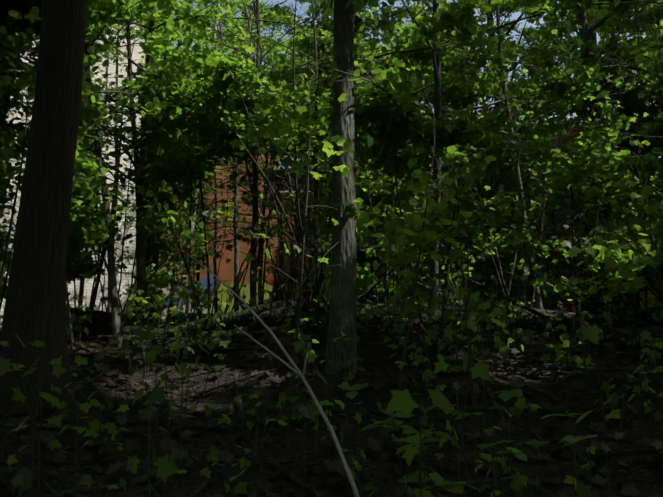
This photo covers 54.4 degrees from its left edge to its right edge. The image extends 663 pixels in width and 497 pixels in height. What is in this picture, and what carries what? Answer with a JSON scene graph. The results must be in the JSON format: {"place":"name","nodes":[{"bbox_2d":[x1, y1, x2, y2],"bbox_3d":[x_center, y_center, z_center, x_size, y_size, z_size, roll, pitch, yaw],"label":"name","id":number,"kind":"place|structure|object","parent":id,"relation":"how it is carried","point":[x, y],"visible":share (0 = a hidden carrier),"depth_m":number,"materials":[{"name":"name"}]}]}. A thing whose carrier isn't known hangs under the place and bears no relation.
{"place":"outdoors","nodes":[
{"label":"outdoors","id":0,"kind":"place"},
{"bbox_2d":[0,323,662,496],"bbox_3d":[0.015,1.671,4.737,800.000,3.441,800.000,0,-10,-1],"label":"ground","id":1,"kind":"structure","parent":0,"point":[225,396],"depth_m":5.01,"materials":[{"name":"brown soil"}]},
{"bbox_2d":[0,21,144,330],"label":"building","id":2,"kind":"structure","parent":1,"relation":"on","point":[136,56],"depth_m":16.56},
{"bbox_2d":[190,255,359,496],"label":"branch","id":3,"kind":"object","parent":1,"relation":"on","point":[296,370],"visible":1,"depth_m":1.76,"materials":[{"name":"grey wood"}]},
{"bbox_2d":[8,288,610,496],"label":"stems","id":4,"kind":"object","parent":1,"relation":"on","point":[436,477],"depth_m":3.44,"materials":[{"name":"green plant"}]},
{"bbox_2d":[0,281,621,496],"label":"leaves","id":5,"kind":"object","parent":1,"relation":"on","point":[404,402],"visible":1,"depth_m":3.53,"materials":[{"name":"green plant"}]},
{"bbox_2d":[0,0,662,415],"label":"tree","id":6,"kind":"object","parent":1,"relation":"on","point":[208,89],"depth_m":8.46,"materials":[{"name":"green plant"}]},
{"bbox_2d":[0,265,662,496],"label":"plants","id":7,"kind":"object","parent":1,"relation":"on","point":[519,479],"depth_m":5.26,"materials":[{"name":"green plant"}]},
{"bbox_2d":[0,321,662,496],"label":"dead leaves","id":8,"kind":"object","parent":1,"relation":"on","point":[115,471],"visible":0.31,"depth_m":5.06,"materials":[{"name":"brown plant"}]},
{"bbox_2d":[0,253,662,496],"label":"fallen branches","id":9,"kind":"object","parent":1,"relation":"on","point":[102,320],"visible":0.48,"depth_m":6.47,"materials":[{"name":"brown wood"}]},
{"bbox_2d":[324,0,356,374],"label":"tree trunk","id":10,"kind":"object","parent":1,"relation":"on","point":[343,295],"visible":0.79,"depth_m":6.45,"materials":[{"name":"grey plant"}]},
{"bbox_2d":[176,0,572,327],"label":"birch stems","id":11,"kind":"object","parent":1,"relation":"on","point":[186,255],"visible":0.08,"depth_m":15.07,"materials":[{"name":"brown plant"}]},
{"bbox_2d":[158,124,662,318],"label":"building","id":12,"kind":"structure","parent":1,"relation":"on","point":[226,271],"depth_m":20.20,"materials":[{"name":"orange brick"}]},
{"bbox_2d":[357,163,538,329],"bbox_3d":[3.518,0.090,20.118,5.800,6.700,0.150,0,-10,-1],"label":"back wall louvre","id":13,"kind":"object","parent":1,"relation":"on","point":[472,265],"depth_m":19.91,"materials":[{"name":"concrete"}]},
{"bbox_2d":[279,170,620,313],"bbox_3d":[4.022,0.933,23.454,22.300,6.200,5.300,0,-10,-1],"label":"hall interior","id":14,"kind":"object","parent":1,"relation":"on","point":[596,304],"depth_m":20.75,"materials":[{"name":"black"}]},
{"bbox_2d":[357,156,544,309],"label":"building louvre slats","id":15,"kind":"object","parent":1,"relation":"on","point":[522,288],"visible":0.04,"depth_m":19.63,"materials":[{"name":"grey metal"}]},
{"bbox_2d":[535,174,548,309],"bbox_3d":[6.482,-0.014,19.816,0.120,6.800,0.260,0,-10,-1],"label":"trunk","id":16,"kind":"object","parent":1,"relation":"on","point":[544,299],"depth_m":19.59,"materials":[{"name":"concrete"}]},
{"bbox_2d":[168,0,659,169],"label":"sky","id":17,"kind":"structure","parent":0,"point":[515,15],"materials":[{"name":"blue"}]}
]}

